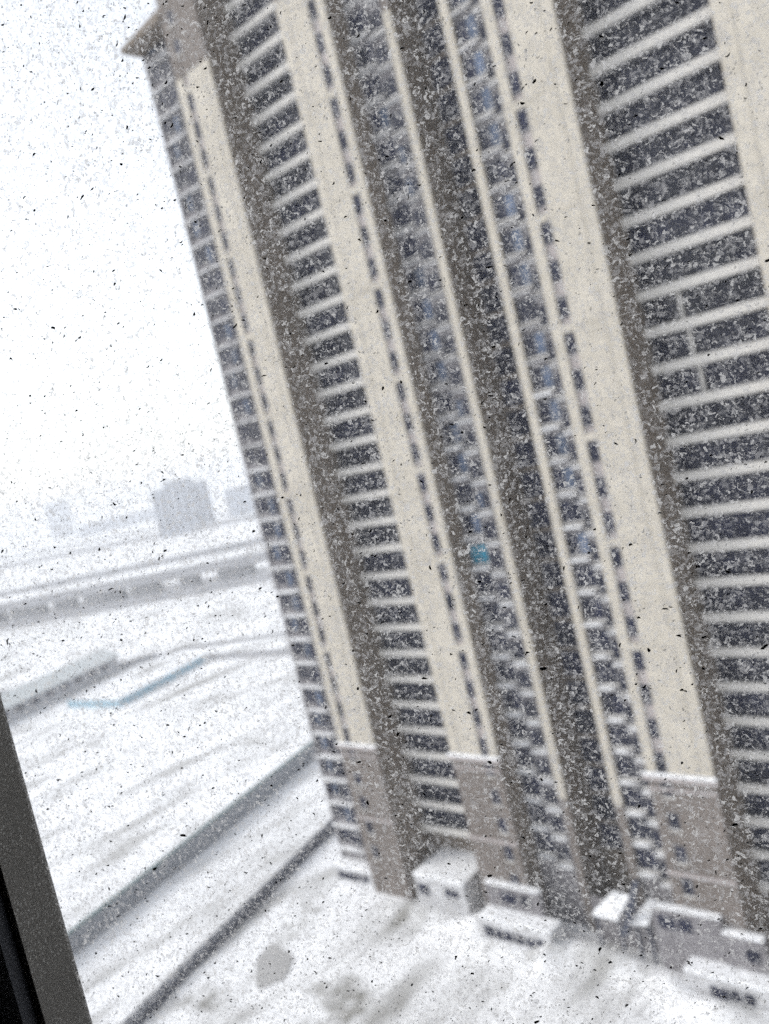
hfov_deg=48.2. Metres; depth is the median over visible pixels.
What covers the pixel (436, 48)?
lobby window
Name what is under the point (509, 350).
lobby window
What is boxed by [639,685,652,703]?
narrow window
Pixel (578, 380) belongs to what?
narrow window
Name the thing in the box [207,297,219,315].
wing window
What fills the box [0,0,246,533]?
sky
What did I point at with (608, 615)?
small bay window
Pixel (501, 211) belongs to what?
bay window
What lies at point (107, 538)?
road
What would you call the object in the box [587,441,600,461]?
narrow window
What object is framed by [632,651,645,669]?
narrow window
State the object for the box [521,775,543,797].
bay window
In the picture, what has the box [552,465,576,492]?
bay window
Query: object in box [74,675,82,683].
window
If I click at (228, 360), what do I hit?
wing window
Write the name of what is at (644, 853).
bay window
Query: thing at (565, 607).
lobby window
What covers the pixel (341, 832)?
wing window
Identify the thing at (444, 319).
small bay window
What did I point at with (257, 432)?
wing window
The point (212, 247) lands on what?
wing window
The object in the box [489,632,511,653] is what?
bay window
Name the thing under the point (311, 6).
narrow window
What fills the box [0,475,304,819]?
ground
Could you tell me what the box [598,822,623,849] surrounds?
lobby window
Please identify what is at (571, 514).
bay window
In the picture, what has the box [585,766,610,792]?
lobby window
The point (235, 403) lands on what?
wing window
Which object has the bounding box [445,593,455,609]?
narrow window
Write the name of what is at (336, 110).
narrow window
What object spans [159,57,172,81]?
wing window
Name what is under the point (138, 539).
embankment wall
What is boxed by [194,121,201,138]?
narrow window
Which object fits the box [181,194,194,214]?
wing window
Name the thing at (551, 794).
small bay window
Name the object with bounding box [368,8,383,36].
small bay window
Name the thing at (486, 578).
bay window
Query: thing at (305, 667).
wing window
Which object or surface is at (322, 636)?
narrow window
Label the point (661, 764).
narrow window
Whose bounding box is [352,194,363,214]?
narrow window
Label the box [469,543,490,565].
bay window
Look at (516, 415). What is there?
lobby window
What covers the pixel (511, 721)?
bay window
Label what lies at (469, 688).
narrow window
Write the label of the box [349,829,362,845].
wing window
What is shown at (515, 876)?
narrow window
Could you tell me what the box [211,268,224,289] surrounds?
wing window
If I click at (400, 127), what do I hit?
small bay window
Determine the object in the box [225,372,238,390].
wing window
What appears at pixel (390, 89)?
small bay window
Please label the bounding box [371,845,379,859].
narrow window
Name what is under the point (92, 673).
window
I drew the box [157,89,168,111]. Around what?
wing window
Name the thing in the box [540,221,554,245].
narrow window
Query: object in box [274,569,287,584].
wing window
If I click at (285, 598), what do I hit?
wing window
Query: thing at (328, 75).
narrow window
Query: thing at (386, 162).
bay window
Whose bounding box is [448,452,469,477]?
bay window
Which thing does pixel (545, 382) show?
bay window
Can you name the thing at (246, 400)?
wing window
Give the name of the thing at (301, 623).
wing window
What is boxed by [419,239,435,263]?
small bay window
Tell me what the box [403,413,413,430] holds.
narrow window
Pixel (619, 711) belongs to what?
bay window
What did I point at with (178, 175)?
wing window
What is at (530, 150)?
narrow window
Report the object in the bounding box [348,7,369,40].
bay window
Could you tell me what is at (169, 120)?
wing window
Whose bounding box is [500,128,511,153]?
small bay window
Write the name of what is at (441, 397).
bay window
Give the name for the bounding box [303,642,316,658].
wing window
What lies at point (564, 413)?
small bay window
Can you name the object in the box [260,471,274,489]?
wing window
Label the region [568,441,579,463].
small bay window
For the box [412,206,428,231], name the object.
small bay window
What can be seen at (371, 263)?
narrow window
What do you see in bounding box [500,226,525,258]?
bay window
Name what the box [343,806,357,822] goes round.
wing window
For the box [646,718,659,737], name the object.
narrow window
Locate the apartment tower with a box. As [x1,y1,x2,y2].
[120,0,768,1011]
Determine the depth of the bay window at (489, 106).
70.70 m
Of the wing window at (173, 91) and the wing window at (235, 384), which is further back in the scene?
the wing window at (235, 384)
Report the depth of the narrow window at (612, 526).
68.78 m
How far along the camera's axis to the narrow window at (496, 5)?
65.47 m
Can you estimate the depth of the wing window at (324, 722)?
100.52 m
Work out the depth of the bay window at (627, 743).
75.32 m
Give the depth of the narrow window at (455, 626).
81.70 m
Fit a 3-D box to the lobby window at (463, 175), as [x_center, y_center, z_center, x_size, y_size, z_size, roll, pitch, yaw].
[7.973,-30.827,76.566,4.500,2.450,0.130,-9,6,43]
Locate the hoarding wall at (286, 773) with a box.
[67,740,315,955]
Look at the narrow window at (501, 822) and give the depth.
83.13 m
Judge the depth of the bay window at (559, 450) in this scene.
73.13 m
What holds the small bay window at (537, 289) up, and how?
in the apartment tower
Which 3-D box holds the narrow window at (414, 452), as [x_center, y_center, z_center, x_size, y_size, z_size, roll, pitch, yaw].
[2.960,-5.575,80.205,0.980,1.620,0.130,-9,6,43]
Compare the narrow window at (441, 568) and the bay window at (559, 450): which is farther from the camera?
the narrow window at (441, 568)
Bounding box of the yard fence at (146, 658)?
[119,653,157,667]
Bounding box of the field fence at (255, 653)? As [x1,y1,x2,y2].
[205,648,290,659]
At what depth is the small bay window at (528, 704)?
81.08 m
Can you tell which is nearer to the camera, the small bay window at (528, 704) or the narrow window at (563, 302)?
the narrow window at (563, 302)
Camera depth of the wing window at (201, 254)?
97.19 m
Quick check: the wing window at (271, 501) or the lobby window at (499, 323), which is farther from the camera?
the wing window at (271, 501)
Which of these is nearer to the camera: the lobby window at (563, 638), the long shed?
the lobby window at (563, 638)
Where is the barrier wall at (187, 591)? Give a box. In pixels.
[0,572,272,630]
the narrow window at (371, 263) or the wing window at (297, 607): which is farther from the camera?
the wing window at (297, 607)
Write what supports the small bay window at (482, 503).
in the apartment tower
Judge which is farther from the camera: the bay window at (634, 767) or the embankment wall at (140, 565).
the embankment wall at (140, 565)
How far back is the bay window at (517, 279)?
72.01 m
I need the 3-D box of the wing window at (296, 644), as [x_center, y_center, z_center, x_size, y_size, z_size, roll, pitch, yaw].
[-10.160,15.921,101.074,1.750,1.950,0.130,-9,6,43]
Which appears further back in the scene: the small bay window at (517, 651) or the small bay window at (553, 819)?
the small bay window at (553, 819)
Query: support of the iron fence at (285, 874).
on the snow ground at (681, 1007)
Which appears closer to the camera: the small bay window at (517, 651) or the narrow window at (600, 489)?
the narrow window at (600, 489)
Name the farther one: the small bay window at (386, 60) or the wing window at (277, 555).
the wing window at (277, 555)
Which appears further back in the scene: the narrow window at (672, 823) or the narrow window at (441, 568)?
the narrow window at (441, 568)
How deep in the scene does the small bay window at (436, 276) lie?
77.71 m
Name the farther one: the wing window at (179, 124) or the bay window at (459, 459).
the wing window at (179, 124)
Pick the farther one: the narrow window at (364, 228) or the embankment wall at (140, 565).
the embankment wall at (140, 565)
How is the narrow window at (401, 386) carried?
in the apartment tower
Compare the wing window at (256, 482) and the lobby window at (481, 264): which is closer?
the lobby window at (481, 264)
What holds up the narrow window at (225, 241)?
in the apartment tower
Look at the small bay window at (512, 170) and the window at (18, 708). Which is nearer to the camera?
the small bay window at (512, 170)
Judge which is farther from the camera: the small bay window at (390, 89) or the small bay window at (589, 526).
the small bay window at (390, 89)
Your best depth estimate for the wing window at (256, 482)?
99.37 m
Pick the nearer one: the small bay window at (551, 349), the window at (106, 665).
the small bay window at (551, 349)
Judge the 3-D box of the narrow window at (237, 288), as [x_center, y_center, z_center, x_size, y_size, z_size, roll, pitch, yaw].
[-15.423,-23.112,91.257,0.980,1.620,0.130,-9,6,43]
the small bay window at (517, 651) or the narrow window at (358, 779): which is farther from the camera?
the narrow window at (358, 779)
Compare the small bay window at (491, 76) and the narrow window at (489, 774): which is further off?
the narrow window at (489, 774)
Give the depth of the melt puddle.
88.09 m
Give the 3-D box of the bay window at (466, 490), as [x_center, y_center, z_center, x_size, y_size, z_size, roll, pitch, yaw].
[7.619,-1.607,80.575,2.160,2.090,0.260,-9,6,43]
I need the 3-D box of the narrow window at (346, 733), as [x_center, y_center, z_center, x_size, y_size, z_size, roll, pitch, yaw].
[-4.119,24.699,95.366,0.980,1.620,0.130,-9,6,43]
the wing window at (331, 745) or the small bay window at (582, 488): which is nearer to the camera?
the small bay window at (582, 488)
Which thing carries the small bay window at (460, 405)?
in the apartment tower
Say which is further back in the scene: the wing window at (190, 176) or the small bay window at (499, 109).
the wing window at (190, 176)
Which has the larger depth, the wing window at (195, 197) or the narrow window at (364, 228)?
the wing window at (195, 197)
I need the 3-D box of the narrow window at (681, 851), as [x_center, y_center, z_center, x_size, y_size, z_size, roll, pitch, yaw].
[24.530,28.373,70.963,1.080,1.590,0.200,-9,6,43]
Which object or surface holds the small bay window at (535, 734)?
in the apartment tower
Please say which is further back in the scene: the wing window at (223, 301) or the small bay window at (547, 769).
the wing window at (223, 301)
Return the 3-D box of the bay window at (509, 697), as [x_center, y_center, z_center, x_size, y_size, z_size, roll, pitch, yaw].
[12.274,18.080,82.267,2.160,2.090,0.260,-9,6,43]
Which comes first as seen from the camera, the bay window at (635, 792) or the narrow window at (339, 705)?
the bay window at (635, 792)
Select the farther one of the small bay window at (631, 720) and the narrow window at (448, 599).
the narrow window at (448, 599)
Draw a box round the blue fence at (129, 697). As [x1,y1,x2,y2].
[66,655,204,707]
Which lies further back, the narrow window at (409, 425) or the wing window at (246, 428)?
the wing window at (246, 428)
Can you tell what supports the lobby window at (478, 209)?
in the apartment tower
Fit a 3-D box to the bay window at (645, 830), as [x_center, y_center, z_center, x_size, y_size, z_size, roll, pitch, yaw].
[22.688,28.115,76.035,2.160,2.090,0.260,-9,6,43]
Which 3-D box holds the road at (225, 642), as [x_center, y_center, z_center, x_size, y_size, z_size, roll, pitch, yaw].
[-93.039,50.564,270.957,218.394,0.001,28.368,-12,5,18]
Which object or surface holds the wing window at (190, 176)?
in the apartment tower
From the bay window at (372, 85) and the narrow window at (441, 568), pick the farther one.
the narrow window at (441, 568)
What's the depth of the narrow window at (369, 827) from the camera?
96.14 m
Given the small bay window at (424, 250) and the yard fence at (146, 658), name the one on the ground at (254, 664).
the yard fence at (146, 658)
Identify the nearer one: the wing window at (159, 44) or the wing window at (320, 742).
the wing window at (159, 44)
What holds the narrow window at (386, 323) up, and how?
in the apartment tower
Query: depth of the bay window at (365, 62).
77.18 m
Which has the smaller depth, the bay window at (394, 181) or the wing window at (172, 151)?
the bay window at (394, 181)
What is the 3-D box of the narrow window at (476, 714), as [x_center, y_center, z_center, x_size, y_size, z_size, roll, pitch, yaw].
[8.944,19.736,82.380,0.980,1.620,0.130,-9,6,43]
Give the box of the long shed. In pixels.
[1,649,121,723]
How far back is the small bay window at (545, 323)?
71.33 m
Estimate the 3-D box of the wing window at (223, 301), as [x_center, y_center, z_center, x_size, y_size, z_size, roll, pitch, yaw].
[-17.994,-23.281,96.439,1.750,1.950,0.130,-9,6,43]
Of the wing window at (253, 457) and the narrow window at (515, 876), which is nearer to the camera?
the narrow window at (515, 876)
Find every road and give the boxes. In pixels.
[0,513,229,560]
[0,632,286,694]
[7,566,269,619]
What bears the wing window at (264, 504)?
in the apartment tower
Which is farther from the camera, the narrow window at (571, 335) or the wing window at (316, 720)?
the wing window at (316, 720)
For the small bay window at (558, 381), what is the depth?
71.82 m
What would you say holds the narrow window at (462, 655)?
in the apartment tower
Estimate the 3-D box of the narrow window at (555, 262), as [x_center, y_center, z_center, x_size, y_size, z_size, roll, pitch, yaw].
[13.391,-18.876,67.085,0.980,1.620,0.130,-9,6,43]
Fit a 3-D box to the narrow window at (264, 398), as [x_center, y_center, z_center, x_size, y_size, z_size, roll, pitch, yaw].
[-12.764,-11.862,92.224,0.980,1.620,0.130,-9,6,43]
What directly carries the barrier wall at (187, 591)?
on the ground at (254, 664)
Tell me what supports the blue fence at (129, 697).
on the ground at (254, 664)
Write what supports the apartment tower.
on the snow ground at (681, 1007)
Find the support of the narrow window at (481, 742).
in the apartment tower
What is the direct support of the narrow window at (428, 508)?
in the apartment tower
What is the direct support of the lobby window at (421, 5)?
in the apartment tower
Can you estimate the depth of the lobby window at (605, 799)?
82.40 m
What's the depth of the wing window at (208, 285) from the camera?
97.42 m
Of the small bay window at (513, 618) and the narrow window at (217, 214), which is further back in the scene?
the narrow window at (217, 214)
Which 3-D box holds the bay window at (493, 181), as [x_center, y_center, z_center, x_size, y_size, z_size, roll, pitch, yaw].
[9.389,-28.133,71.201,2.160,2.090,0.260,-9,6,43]
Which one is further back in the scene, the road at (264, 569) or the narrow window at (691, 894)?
the road at (264, 569)
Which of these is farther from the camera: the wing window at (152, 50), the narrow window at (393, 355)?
the wing window at (152, 50)
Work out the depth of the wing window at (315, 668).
99.98 m
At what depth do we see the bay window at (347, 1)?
77.23 m
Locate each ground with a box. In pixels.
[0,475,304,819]
[36,706,768,1023]
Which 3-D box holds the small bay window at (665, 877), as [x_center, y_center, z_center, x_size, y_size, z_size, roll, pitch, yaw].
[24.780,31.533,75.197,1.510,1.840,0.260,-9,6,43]
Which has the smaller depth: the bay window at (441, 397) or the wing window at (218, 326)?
the bay window at (441, 397)
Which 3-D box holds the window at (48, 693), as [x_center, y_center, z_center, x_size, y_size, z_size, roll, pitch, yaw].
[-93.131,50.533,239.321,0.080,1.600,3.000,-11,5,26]
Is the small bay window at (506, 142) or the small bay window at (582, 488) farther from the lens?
the small bay window at (582, 488)
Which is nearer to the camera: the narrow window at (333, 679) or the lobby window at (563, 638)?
the lobby window at (563, 638)
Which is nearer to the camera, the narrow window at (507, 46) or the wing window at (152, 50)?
the narrow window at (507, 46)
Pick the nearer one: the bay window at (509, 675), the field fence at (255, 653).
the bay window at (509, 675)
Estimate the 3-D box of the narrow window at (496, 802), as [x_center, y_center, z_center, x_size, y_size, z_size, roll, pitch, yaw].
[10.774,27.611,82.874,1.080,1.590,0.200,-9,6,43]
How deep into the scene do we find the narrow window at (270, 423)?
92.55 m
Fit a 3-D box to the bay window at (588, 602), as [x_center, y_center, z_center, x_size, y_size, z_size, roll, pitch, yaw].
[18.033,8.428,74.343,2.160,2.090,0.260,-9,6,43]
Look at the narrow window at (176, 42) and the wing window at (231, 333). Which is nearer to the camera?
the narrow window at (176, 42)
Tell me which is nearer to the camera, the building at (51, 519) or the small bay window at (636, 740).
the small bay window at (636, 740)
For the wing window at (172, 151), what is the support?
in the apartment tower
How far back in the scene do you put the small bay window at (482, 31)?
69.40 m
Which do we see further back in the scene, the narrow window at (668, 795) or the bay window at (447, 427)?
the bay window at (447, 427)
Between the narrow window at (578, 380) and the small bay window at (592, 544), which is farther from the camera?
the small bay window at (592, 544)
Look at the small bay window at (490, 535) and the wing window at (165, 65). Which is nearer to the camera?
the small bay window at (490, 535)
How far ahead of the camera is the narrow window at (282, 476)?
93.03 m
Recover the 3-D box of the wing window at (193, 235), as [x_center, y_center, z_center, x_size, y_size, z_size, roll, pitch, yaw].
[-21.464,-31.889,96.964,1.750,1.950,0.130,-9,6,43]
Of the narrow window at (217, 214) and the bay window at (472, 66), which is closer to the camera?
the bay window at (472, 66)
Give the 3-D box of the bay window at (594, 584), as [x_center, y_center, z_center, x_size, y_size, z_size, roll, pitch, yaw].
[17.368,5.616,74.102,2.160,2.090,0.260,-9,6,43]
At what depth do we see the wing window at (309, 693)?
101.53 m
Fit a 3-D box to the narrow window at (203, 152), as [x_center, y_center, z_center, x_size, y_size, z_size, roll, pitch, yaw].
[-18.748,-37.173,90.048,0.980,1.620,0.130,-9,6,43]
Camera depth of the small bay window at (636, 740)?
74.49 m
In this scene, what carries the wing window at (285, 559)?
in the apartment tower
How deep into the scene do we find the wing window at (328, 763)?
102.25 m
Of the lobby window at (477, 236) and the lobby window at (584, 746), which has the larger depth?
the lobby window at (584, 746)
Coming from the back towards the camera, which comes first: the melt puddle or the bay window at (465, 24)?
the melt puddle
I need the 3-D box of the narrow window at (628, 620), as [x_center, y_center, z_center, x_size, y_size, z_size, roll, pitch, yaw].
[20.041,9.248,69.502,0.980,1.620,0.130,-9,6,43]
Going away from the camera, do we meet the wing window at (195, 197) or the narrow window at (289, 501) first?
the narrow window at (289, 501)
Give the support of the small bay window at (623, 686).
in the apartment tower
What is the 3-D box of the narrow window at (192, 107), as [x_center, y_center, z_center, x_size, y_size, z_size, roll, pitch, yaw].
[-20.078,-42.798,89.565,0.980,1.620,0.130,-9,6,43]
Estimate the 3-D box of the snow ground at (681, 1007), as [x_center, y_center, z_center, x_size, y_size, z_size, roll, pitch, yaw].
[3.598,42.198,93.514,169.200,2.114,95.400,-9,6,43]
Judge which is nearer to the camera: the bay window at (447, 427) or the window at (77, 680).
the bay window at (447, 427)
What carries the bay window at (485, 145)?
in the apartment tower
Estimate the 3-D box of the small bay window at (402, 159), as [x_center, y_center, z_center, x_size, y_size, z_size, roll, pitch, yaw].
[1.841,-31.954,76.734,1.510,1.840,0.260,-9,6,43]
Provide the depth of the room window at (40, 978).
0.35 m
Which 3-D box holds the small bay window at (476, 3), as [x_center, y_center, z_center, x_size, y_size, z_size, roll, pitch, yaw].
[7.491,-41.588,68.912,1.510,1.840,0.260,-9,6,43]
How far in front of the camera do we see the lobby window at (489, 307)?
78.32 m
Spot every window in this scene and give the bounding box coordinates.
[0,0,768,1023]
[14,703,24,712]
[30,696,39,704]
[45,689,54,697]
[60,682,68,690]
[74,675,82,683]
[88,669,95,677]
[101,663,108,670]
[145,47,155,58]
[149,62,161,85]
[156,38,165,54]
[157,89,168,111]
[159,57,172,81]
[162,115,174,137]
[166,9,174,28]
[166,83,179,107]
[169,142,180,163]
[172,110,185,134]
[173,38,181,57]
[175,168,187,188]
[179,137,192,159]
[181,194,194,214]
[185,163,198,186]
[187,92,195,111]
[188,220,200,240]
[192,190,204,212]
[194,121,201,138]
[194,245,206,265]
[198,216,211,238]
[200,271,213,290]
[201,149,208,166]
[204,242,218,263]
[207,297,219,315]
[208,177,215,194]
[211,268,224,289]
[213,322,226,340]
[214,204,222,221]
[217,295,230,314]
[219,347,232,365]
[221,231,228,248]
[224,320,237,340]
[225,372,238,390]
[228,259,235,275]
[230,345,243,365]
[232,397,244,415]
[234,286,242,302]
[236,371,249,390]
[238,422,250,439]
[241,313,248,329]
[242,396,255,414]
[244,447,256,463]
[248,340,255,356]
[248,421,262,440]
[250,471,263,488]
[254,367,262,382]
[255,446,268,463]
[256,496,268,512]
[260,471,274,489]
[261,394,268,409]
[262,521,274,536]
[267,420,275,435]
[267,496,280,513]
[268,545,281,560]
[273,521,286,538]
[274,447,281,461]
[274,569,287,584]
[279,545,292,562]
[280,473,287,487]
[280,594,293,607]
[285,570,298,586]
[286,618,298,631]
[287,499,294,513]
[291,594,304,610]
[292,642,304,654]
[293,525,300,539]
[297,618,310,634]
[297,665,310,678]
[299,551,306,565]
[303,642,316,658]
[303,689,316,701]
[305,576,313,590]
[307,0,317,21]
[308,666,321,681]
[309,712,322,725]
[312,602,319,615]
[314,690,328,705]
[315,31,325,53]
[315,736,327,748]
[318,627,325,641]
[320,713,334,729]
[321,759,333,771]
[323,64,333,86]
[324,652,330,666]
[326,737,339,753]
[327,782,339,794]
[331,97,340,118]
[331,677,338,691]
[332,760,345,776]
[332,804,345,817]
[336,702,344,716]
[337,783,351,799]
[338,129,348,150]
[338,827,350,840]
[342,727,350,741]
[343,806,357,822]
[344,0,354,7]
[345,162,355,182]
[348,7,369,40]
[348,749,356,761]
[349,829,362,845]
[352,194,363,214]
[354,773,362,786]
[355,41,377,72]
[359,796,368,810]
[360,225,370,245]
[363,73,384,105]
[365,821,374,835]
[367,257,377,277]
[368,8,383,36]
[370,106,391,137]
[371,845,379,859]
[374,289,384,308]
[375,42,391,69]
[377,138,399,168]
[382,320,392,339]
[383,75,398,102]
[385,171,406,200]
[389,351,399,369]
[390,108,406,135]
[392,202,413,232]
[396,382,406,400]
[398,141,413,167]
[399,234,420,263]
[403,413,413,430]
[405,174,421,199]
[407,266,428,294]
[410,443,420,460]
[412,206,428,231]
[413,297,435,325]
[415,0,439,26]
[417,474,427,490]
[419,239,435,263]
[420,329,442,355]
[422,20,447,59]
[424,504,434,520]
[426,271,442,295]
[427,360,449,386]
[429,54,454,92]
[431,534,440,550]
[434,303,450,326]
[434,391,456,416]
[437,87,461,124]
[438,563,448,580]
[441,334,457,357]
[441,423,463,446]
[444,120,468,156]
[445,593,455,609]
[448,366,464,388]
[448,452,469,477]
[449,0,471,13]
[451,153,475,188]
[451,622,461,638]
[455,13,479,49]
[455,397,471,419]
[455,483,477,506]
[458,185,482,220]
[458,652,468,667]
[462,50,487,84]
[462,429,478,450]
[462,513,484,536]
[465,218,490,252]
[465,681,475,696]
[469,459,485,481]
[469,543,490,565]
[470,85,495,119]
[472,0,480,9]
[472,250,497,282]
[472,709,482,725]
[475,573,497,595]
[476,490,492,511]
[477,19,488,46]
[478,122,502,154]
[478,738,488,754]
[479,282,504,314]
[482,602,504,624]
[483,521,499,541]
[484,55,496,82]
[484,763,495,777]
[485,157,510,189]
[486,314,511,345]
[489,551,505,571]
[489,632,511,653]
[491,790,502,806]
[492,0,505,19]
[492,91,504,118]
[493,191,518,224]
[493,345,518,376]
[495,661,517,682]
[496,581,512,601]
[497,818,508,834]
[500,31,513,57]
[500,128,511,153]
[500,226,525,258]
[500,377,524,407]
[503,611,519,630]
[503,690,522,711]
[503,846,515,862]
[507,408,531,437]
[508,69,521,95]
[508,164,519,189]
[508,261,533,292]
[508,718,530,740]
[510,641,526,660]
[510,874,519,883]
[513,439,538,467]
[515,199,527,224]
[515,295,540,326]
[515,747,537,769]
[516,108,530,133]
[516,671,532,689]
[520,470,545,498]
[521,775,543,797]
[523,235,534,259]
[523,330,548,359]
[523,700,539,719]
[524,146,538,171]
[527,501,552,528]
[528,803,549,826]
[529,729,545,748]
[530,364,555,393]
[531,270,542,293]
[532,184,546,208]
[533,531,558,557]
[534,831,556,854]
[536,758,552,777]
[538,304,549,328]
[538,398,562,426]
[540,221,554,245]
[540,561,565,587]
[542,786,559,806]
[545,432,570,459]
[546,339,557,362]
[546,591,572,616]
[548,259,562,282]
[549,815,565,835]
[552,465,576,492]
[553,373,564,396]
[553,621,578,646]
[555,843,571,863]
[556,296,570,317]
[559,498,584,524]
[559,651,584,675]
[560,407,571,430]
[564,332,577,354]
[566,532,591,557]
[566,680,591,704]
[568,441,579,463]
[571,369,585,390]
[572,709,597,734]
[573,564,598,589]
[575,475,586,497]
[579,405,593,426]
[579,737,604,763]
[580,597,605,621]
[582,508,593,530]
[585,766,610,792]
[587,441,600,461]
[587,629,612,652]
[589,542,600,563]
[591,794,617,820]
[594,476,608,496]
[594,661,619,685]
[597,574,607,595]
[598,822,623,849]
[601,693,626,716]
[602,512,616,532]
[603,607,615,628]
[608,724,633,748]
[609,547,623,566]
[610,640,621,660]
[614,755,640,780]
[617,582,630,601]
[617,672,628,692]
[621,786,647,811]
[624,616,638,635]
[624,704,635,725]
[628,817,653,842]
[631,736,642,756]
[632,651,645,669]
[635,847,660,873]
[638,767,649,788]
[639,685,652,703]
[645,799,656,819]
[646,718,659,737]
[651,830,663,851]
[653,752,667,771]
[658,861,670,882]
[660,782,672,798]
[667,812,681,832]
[674,845,688,865]
[681,878,695,898]
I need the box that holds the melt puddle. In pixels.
[255,944,293,989]
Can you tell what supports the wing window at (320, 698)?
in the apartment tower
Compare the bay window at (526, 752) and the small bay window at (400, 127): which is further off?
the bay window at (526, 752)
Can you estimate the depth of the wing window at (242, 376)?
97.19 m
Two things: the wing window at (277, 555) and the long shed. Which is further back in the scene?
the long shed
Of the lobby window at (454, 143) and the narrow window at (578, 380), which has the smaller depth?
the narrow window at (578, 380)
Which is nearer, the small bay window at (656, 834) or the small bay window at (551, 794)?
the small bay window at (656, 834)
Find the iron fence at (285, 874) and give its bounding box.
[122,819,334,1023]
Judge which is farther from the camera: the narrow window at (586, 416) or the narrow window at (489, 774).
the narrow window at (489, 774)
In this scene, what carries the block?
on the ground at (254, 664)
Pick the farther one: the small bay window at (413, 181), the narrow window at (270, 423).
the narrow window at (270, 423)
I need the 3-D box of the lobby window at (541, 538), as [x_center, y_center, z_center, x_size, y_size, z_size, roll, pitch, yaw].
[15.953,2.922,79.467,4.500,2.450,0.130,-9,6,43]
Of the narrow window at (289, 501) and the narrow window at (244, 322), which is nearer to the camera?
the narrow window at (244, 322)
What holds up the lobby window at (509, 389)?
in the apartment tower
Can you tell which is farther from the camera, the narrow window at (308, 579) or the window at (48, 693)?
the window at (48, 693)
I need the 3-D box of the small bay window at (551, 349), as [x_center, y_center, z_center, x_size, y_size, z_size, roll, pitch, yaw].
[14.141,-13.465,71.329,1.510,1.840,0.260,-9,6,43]
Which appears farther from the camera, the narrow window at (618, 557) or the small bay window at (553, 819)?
the small bay window at (553, 819)
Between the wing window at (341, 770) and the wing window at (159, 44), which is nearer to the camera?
the wing window at (159, 44)
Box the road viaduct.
[0,551,267,622]
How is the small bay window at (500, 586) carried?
in the apartment tower
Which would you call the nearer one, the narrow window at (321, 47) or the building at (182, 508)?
the narrow window at (321, 47)
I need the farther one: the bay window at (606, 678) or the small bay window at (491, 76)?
the bay window at (606, 678)
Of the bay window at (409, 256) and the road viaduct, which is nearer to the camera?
the bay window at (409, 256)
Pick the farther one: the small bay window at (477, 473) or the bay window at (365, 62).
the small bay window at (477, 473)
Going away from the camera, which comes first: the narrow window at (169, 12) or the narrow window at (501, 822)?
the narrow window at (501, 822)
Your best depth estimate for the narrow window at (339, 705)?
95.21 m
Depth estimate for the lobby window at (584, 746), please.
81.94 m
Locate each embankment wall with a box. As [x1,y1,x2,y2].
[0,513,257,568]
[0,536,263,597]
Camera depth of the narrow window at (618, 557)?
69.02 m
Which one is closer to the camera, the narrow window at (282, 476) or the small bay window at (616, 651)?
the small bay window at (616, 651)
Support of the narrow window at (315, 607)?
in the apartment tower
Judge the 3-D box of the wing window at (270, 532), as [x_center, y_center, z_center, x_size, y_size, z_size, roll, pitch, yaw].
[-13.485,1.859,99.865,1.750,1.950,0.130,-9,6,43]
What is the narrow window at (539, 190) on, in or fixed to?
in the apartment tower
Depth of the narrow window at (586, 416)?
68.09 m
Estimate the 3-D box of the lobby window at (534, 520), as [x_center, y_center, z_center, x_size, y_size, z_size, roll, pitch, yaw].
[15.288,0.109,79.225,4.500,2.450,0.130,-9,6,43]
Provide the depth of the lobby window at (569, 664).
81.20 m
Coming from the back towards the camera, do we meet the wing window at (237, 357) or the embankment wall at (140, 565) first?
the embankment wall at (140, 565)
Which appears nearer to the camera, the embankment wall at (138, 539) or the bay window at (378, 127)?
the bay window at (378, 127)
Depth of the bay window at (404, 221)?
78.42 m
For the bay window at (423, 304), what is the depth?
79.11 m
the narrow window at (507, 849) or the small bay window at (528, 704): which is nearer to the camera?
the small bay window at (528, 704)
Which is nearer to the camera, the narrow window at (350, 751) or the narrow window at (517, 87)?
the narrow window at (517, 87)
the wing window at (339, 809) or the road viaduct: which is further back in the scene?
the road viaduct
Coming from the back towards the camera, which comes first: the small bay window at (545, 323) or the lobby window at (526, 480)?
the lobby window at (526, 480)
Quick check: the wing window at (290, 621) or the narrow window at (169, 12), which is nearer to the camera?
the narrow window at (169, 12)
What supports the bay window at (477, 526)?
in the apartment tower
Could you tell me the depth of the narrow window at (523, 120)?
66.15 m
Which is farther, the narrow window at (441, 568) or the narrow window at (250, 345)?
the narrow window at (250, 345)
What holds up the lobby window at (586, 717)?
in the apartment tower
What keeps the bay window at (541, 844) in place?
in the apartment tower
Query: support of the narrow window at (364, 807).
in the apartment tower
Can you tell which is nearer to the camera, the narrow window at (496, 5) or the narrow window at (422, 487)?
the narrow window at (496, 5)
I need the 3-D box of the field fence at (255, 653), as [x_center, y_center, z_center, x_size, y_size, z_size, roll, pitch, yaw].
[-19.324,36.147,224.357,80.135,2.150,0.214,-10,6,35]
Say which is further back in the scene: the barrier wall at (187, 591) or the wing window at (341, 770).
the barrier wall at (187, 591)
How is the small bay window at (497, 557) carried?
in the apartment tower
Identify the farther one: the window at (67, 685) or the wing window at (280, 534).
the window at (67, 685)
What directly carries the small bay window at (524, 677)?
in the apartment tower
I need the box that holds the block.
[77,494,213,537]
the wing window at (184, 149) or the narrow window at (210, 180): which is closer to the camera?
the narrow window at (210, 180)
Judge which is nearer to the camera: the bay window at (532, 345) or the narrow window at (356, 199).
the bay window at (532, 345)
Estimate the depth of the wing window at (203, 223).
95.70 m
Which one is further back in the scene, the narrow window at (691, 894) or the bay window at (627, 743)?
the bay window at (627, 743)
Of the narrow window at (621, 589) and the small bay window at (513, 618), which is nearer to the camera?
the narrow window at (621, 589)
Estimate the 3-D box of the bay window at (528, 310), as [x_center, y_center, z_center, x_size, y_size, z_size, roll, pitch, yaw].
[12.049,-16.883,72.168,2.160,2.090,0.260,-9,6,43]

